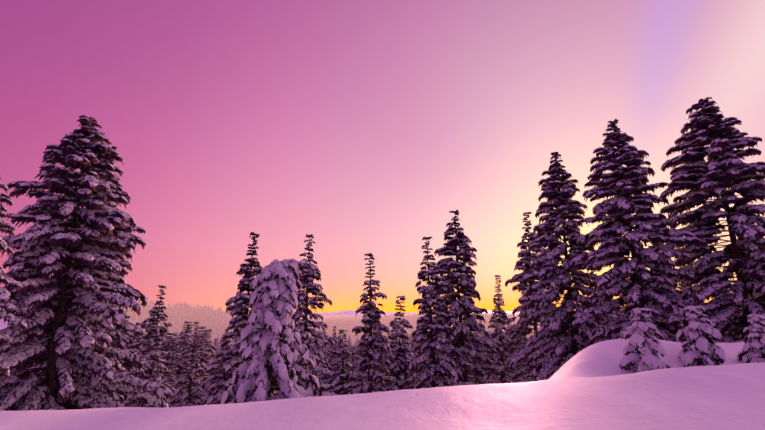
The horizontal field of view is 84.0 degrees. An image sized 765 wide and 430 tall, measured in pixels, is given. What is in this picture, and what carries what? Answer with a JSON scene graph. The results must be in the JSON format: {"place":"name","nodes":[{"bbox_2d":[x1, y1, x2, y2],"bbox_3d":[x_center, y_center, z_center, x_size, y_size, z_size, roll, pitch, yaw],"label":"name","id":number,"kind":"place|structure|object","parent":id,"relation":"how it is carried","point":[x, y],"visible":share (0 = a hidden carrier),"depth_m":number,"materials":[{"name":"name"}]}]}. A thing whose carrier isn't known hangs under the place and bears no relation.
{"place":"outdoors","nodes":[
{"label":"outdoors","id":0,"kind":"place"},
{"bbox_2d":[0,310,764,429],"bbox_3d":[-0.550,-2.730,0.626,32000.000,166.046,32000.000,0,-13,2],"label":"snow ground","id":1,"kind":"structure","parent":0,"point":[593,387],"depth_m":7.39,"materials":[{"name":"white snow"}]},
{"bbox_2d":[0,178,26,379],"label":"conifer","id":2,"kind":"object","parent":1,"relation":"on","point":[5,294],"visible":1,"depth_m":11.15,"materials":[{"name":"purple plant"}]},
{"bbox_2d":[8,315,44,409],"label":"conifer","id":3,"kind":"object","parent":1,"relation":"on","point":[28,366],"visible":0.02,"depth_m":32.38,"materials":[{"name":"purple plant"}]},
{"bbox_2d":[19,146,144,409],"bbox_3d":[-12.730,3.804,18.364,4.906,14.846,5.054,5,-15,-22],"label":"conifer","id":4,"kind":"object","parent":1,"relation":"on","point":[127,339],"visible":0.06,"depth_m":18.74,"materials":[{"name":"purple plant"}]},
{"bbox_2d":[0,115,171,410],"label":"conifer","id":5,"kind":"object","parent":1,"relation":"on","point":[85,332],"visible":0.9,"depth_m":15.38,"materials":[{"name":"green plant"}]},
{"bbox_2d":[106,344,129,402],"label":"conifer","id":6,"kind":"object","parent":1,"relation":"on","point":[124,393],"depth_m":36.38,"materials":[{"name":"purple plant"}]},
{"bbox_2d":[120,316,130,348],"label":"conifer","id":7,"kind":"object","parent":1,"relation":"on","point":[128,331],"visible":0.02,"depth_m":70.13,"materials":[{"name":"purple plant"}]},
{"bbox_2d":[120,329,130,347],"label":"conifer","id":8,"kind":"object","parent":1,"relation":"on","point":[121,330],"visible":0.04,"depth_m":63.47,"materials":[{"name":"purple plant"}]},
{"bbox_2d":[122,322,154,379],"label":"conifer","id":9,"kind":"object","parent":1,"relation":"on","point":[132,347],"visible":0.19,"depth_m":58.56,"materials":[{"name":"purple plant"}]},
{"bbox_2d":[119,285,167,407],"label":"conifer","id":10,"kind":"object","parent":1,"relation":"on","point":[157,340],"visible":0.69,"depth_m":23.18,"materials":[{"name":"purple plant"}]},
{"bbox_2d":[130,343,172,407],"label":"conifer","id":11,"kind":"object","parent":1,"relation":"on","point":[165,373],"depth_m":37.69,"materials":[{"name":"purple plant"}]},
{"bbox_2d":[157,323,171,357],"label":"conifer","id":12,"kind":"object","parent":1,"relation":"on","point":[170,325],"visible":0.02,"depth_m":72.36,"materials":[{"name":"purple plant"}]},
{"bbox_2d":[163,365,180,404],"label":"conifer","id":13,"kind":"object","parent":1,"relation":"on","point":[173,387],"visible":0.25,"depth_m":47.48,"materials":[{"name":"purple plant"}]},
{"bbox_2d":[161,332,184,366],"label":"conifer","id":14,"kind":"object","parent":1,"relation":"on","point":[170,340],"visible":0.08,"depth_m":61.75,"materials":[{"name":"purple plant"}]},
{"bbox_2d":[164,341,183,388],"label":"conifer","id":15,"kind":"object","parent":1,"relation":"on","point":[172,355],"visible":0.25,"depth_m":59.25,"materials":[{"name":"purple plant"}]},
{"bbox_2d":[179,340,187,353],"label":"conifer","id":16,"kind":"object","parent":1,"relation":"on","point":[185,344],"visible":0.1,"depth_m":79.55,"materials":[{"name":"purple plant"}]},
{"bbox_2d":[172,358,194,402],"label":"conifer","id":17,"kind":"object","parent":1,"relation":"on","point":[173,400],"visible":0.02,"depth_m":43.40,"materials":[{"name":"purple plant"}]},
{"bbox_2d":[177,321,195,351],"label":"conifer","id":18,"kind":"object","parent":1,"relation":"on","point":[185,336],"visible":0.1,"depth_m":86.09,"materials":[{"name":"purple plant"}]},
{"bbox_2d":[171,322,204,406],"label":"conifer","id":19,"kind":"object","parent":1,"relation":"on","point":[185,398],"visible":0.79,"depth_m":25.88,"materials":[{"name":"purple plant"}]},
{"bbox_2d":[171,326,215,390],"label":"conifer","id":20,"kind":"object","parent":1,"relation":"on","point":[208,350],"visible":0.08,"depth_m":60.15,"materials":[{"name":"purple plant"}]},
{"bbox_2d":[179,340,210,404],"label":"conifer","id":21,"kind":"object","parent":1,"relation":"on","point":[201,370],"visible":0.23,"depth_m":37.88,"materials":[{"name":"purple plant"}]},
{"bbox_2d":[197,353,210,391],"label":"conifer","id":22,"kind":"object","parent":1,"relation":"on","point":[207,374],"visible":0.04,"depth_m":41.83,"materials":[{"name":"purple plant"}]},
{"bbox_2d":[202,329,216,374],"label":"conifer","id":23,"kind":"object","parent":1,"relation":"on","point":[211,346],"visible":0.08,"depth_m":69.91,"materials":[{"name":"purple plant"}]},
{"bbox_2d":[194,336,235,404],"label":"conifer","id":24,"kind":"object","parent":1,"relation":"on","point":[213,368],"visible":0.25,"depth_m":33.27,"materials":[{"name":"purple plant"}]},
{"bbox_2d":[206,232,277,404],"bbox_3d":[-8.855,9.879,27.573,5.551,17.679,5.718,-11,-18,41],"label":"conifer","id":25,"kind":"object","parent":1,"relation":"on","point":[240,311],"visible":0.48,"depth_m":27.49,"materials":[{"name":"purple plant"}]},
{"bbox_2d":[220,258,319,403],"bbox_3d":[-3.281,4.458,13.054,3.452,6.279,3.429,-4,-13,15],"label":"snowy conifer","id":26,"kind":"object","parent":1,"relation":"on","point":[268,371],"visible":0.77,"depth_m":12.78,"materials":[{"name":"white snow"}]},
{"bbox_2d":[35,299,566,383],"bbox_3d":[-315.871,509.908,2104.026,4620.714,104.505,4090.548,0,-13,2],"label":"conifer forest","id":27,"kind":"object","parent":1,"relation":"on","point":[217,320],"visible":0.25,"depth_m":905.83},
{"bbox_2d":[291,234,335,395],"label":"conifer","id":28,"kind":"object","parent":1,"relation":"on","point":[304,323],"visible":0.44,"depth_m":24.89,"materials":[{"name":"purple plant"}]},
{"bbox_2d":[315,331,327,360],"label":"conifer","id":29,"kind":"object","parent":1,"relation":"on","point":[323,351],"visible":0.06,"depth_m":109.41,"materials":[{"name":"purple plant"}]},
{"bbox_2d":[324,337,334,362],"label":"conifer","id":30,"kind":"object","parent":1,"relation":"on","point":[327,355],"visible":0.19,"depth_m":101.73,"materials":[{"name":"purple plant"}]},
{"bbox_2d":[318,339,346,391],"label":"conifer","id":31,"kind":"object","parent":1,"relation":"on","point":[335,346],"visible":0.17,"depth_m":65.36,"materials":[{"name":"purple plant"}]},
{"bbox_2d":[332,326,338,343],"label":"conifer","id":32,"kind":"object","parent":1,"relation":"on","point":[334,336],"visible":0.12,"depth_m":131.69,"materials":[{"name":"purple plant"}]},
{"bbox_2d":[326,329,353,394],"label":"conifer","id":33,"kind":"object","parent":1,"relation":"on","point":[339,381],"visible":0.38,"depth_m":60.68,"materials":[{"name":"purple plant"}]},
{"bbox_2d":[347,346,358,382],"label":"conifer","id":34,"kind":"object","parent":1,"relation":"on","point":[355,362],"visible":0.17,"depth_m":77.62,"materials":[{"name":"purple plant"}]},
{"bbox_2d":[343,360,367,388],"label":"conifer","id":35,"kind":"object","parent":1,"relation":"on","point":[345,387],"visible":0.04,"depth_m":57.79,"materials":[{"name":"purple plant"}]},
{"bbox_2d":[340,253,395,394],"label":"conifer","id":36,"kind":"object","parent":1,"relation":"on","point":[372,362],"visible":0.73,"depth_m":36.11,"materials":[{"name":"purple plant"}]},
{"bbox_2d":[359,325,383,378],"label":"conifer","id":37,"kind":"object","parent":1,"relation":"on","point":[373,349],"depth_m":94.45,"materials":[{"name":"purple plant"}]},
{"bbox_2d":[378,363,389,390],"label":"conifer","id":38,"kind":"object","parent":1,"relation":"on","point":[385,387],"visible":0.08,"depth_m":61.11,"materials":[{"name":"purple plant"}]},
{"bbox_2d":[372,341,404,390],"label":"conifer","id":39,"kind":"object","parent":1,"relation":"on","point":[395,376],"visible":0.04,"depth_m":65.01,"materials":[{"name":"purple plant"}]},
{"bbox_2d":[380,296,413,390],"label":"conifer","id":40,"kind":"object","parent":1,"relation":"on","point":[400,353],"visible":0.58,"depth_m":65.61,"materials":[{"name":"purple plant"}]},
{"bbox_2d":[407,334,422,388],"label":"conifer","id":41,"kind":"object","parent":1,"relation":"on","point":[414,357],"visible":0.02,"depth_m":58.66,"materials":[{"name":"purple plant"}]},
{"bbox_2d":[408,342,423,388],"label":"conifer","id":42,"kind":"object","parent":1,"relation":"on","point":[412,384],"visible":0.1,"depth_m":42.21,"materials":[{"name":"purple plant"}]},
{"bbox_2d":[409,236,473,388],"bbox_3d":[4.888,12.065,33.642,6.843,21.179,7.006,0,-13,-8],"label":"conifer","id":43,"kind":"object","parent":1,"relation":"on","point":[427,377],"visible":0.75,"depth_m":34.06,"materials":[{"name":"purple plant"}]},
{"bbox_2d":[402,210,505,387],"bbox_3d":[6.515,10.570,37.944,9.682,22.523,9.896,4,-13,-15],"label":"conifer","id":44,"kind":"object","parent":1,"relation":"on","point":[457,278],"visible":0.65,"depth_m":37.49,"materials":[{"name":"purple plant"}]},
{"bbox_2d":[461,341,475,382],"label":"conifer","id":45,"kind":"object","parent":1,"relation":"on","point":[469,364],"visible":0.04,"depth_m":90.64,"materials":[{"name":"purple plant"}]},
{"bbox_2d":[467,329,479,382],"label":"conifer","id":46,"kind":"object","parent":1,"relation":"on","point":[473,364],"visible":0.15,"depth_m":112.06,"materials":[{"name":"purple plant"}]},
{"bbox_2d":[477,335,500,384],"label":"conifer","id":47,"kind":"object","parent":1,"relation":"on","point":[489,373],"visible":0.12,"depth_m":68.43,"materials":[{"name":"purple plant"}]},
{"bbox_2d":[482,333,514,381],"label":"conifer","id":48,"kind":"object","parent":1,"relation":"on","point":[483,353],"depth_m":73.71,"materials":[{"name":"purple plant"}]},
{"bbox_2d":[488,275,524,382],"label":"conifer","id":49,"kind":"object","parent":1,"relation":"on","point":[499,316],"visible":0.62,"depth_m":43.88,"materials":[{"name":"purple plant"}]},
{"bbox_2d":[509,337,526,382],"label":"conifer","id":50,"kind":"object","parent":1,"relation":"on","point":[516,381],"visible":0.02,"depth_m":84.54,"materials":[{"name":"purple plant"}]},
{"bbox_2d":[505,212,565,381],"bbox_3d":[12.955,9.145,35.827,6.099,19.426,6.283,-7,-13,28],"label":"conifer","id":51,"kind":"object","parent":1,"relation":"on","point":[523,265],"visible":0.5,"depth_m":36.41,"materials":[{"name":"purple plant"}]},
{"bbox_2d":[509,152,607,380],"bbox_3d":[11.289,4.092,27.749,7.640,16.596,7.102,6,-14,-25],"label":"conifer","id":52,"kind":"object","parent":1,"relation":"on","point":[555,325],"visible":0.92,"depth_m":26.54,"materials":[{"name":"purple plant"}]},
{"bbox_2d":[564,301,580,357],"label":"conifer","id":53,"kind":"object","parent":1,"relation":"on","point":[575,302],"visible":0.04,"depth_m":43.84,"materials":[{"name":"green plant"}]},
{"bbox_2d":[580,270,615,349],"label":"conifer","id":54,"kind":"object","parent":1,"relation":"on","point":[606,318],"depth_m":35.90,"materials":[{"name":"green plant"}]},
{"bbox_2d":[614,294,627,315],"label":"conifer","id":55,"kind":"object","parent":1,"relation":"on","point":[618,312],"depth_m":54.08,"materials":[{"name":"green plant"}]},
{"bbox_2d":[619,279,659,336],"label":"conifer","id":56,"kind":"object","parent":1,"relation":"on","point":[656,318],"visible":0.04,"depth_m":43.92,"materials":[{"name":"green plant"}]},
{"bbox_2d":[618,308,673,372],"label":"conifer","id":57,"kind":"object","parent":1,"relation":"on","point":[639,332],"visible":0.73,"depth_m":10.85,"materials":[{"name":"white plant"}]},
{"bbox_2d":[571,119,731,343],"bbox_3d":[13.729,1.787,23.030,6.739,14.833,6.800,12,-18,-42],"label":"conifer","id":58,"kind":"object","parent":1,"relation":"on","point":[621,184],"visible":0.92,"depth_m":22.37,"materials":[{"name":"green plant"}]},
{"bbox_2d":[659,274,673,322],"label":"conifer","id":59,"kind":"object","parent":1,"relation":"on","point":[662,320],"depth_m":31.04,"materials":[{"name":"green plant"}]},
{"bbox_2d":[674,268,685,289],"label":"conifer","id":60,"kind":"object","parent":1,"relation":"on","point":[681,285],"visible":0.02,"depth_m":54.06,"materials":[{"name":"green plant"}]},
{"bbox_2d":[676,306,725,366],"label":"conifer","id":61,"kind":"object","parent":1,"relation":"on","point":[707,351],"visible":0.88,"depth_m":11.09,"materials":[{"name":"white plant"}]},
{"bbox_2d":[649,97,764,342],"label":"conifer","id":62,"kind":"object","parent":1,"relation":"on","point":[700,178],"visible":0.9,"depth_m":21.99,"materials":[{"name":"green plant"}]},
{"bbox_2d":[722,286,741,335],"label":"conifer","id":63,"kind":"object","parent":1,"relation":"on","point":[729,333],"depth_m":42.23,"materials":[{"name":"green plant"}]},
{"bbox_2d":[728,223,764,315],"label":"conifer","id":64,"kind":"object","parent":1,"relation":"on","point":[729,291],"depth_m":33.19,"materials":[{"name":"green plant"}]},
{"bbox_2d":[737,314,764,362],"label":"conifer","id":65,"kind":"object","parent":1,"relation":"on","point":[752,350],"visible":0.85,"depth_m":11.09,"materials":[{"name":"white plant"}]},
{"bbox_2d":[0,0,764,312],"label":"sky","id":66,"kind":"structure","parent":0,"point":[356,126],"materials":[{"name":"pink"}]}
]}

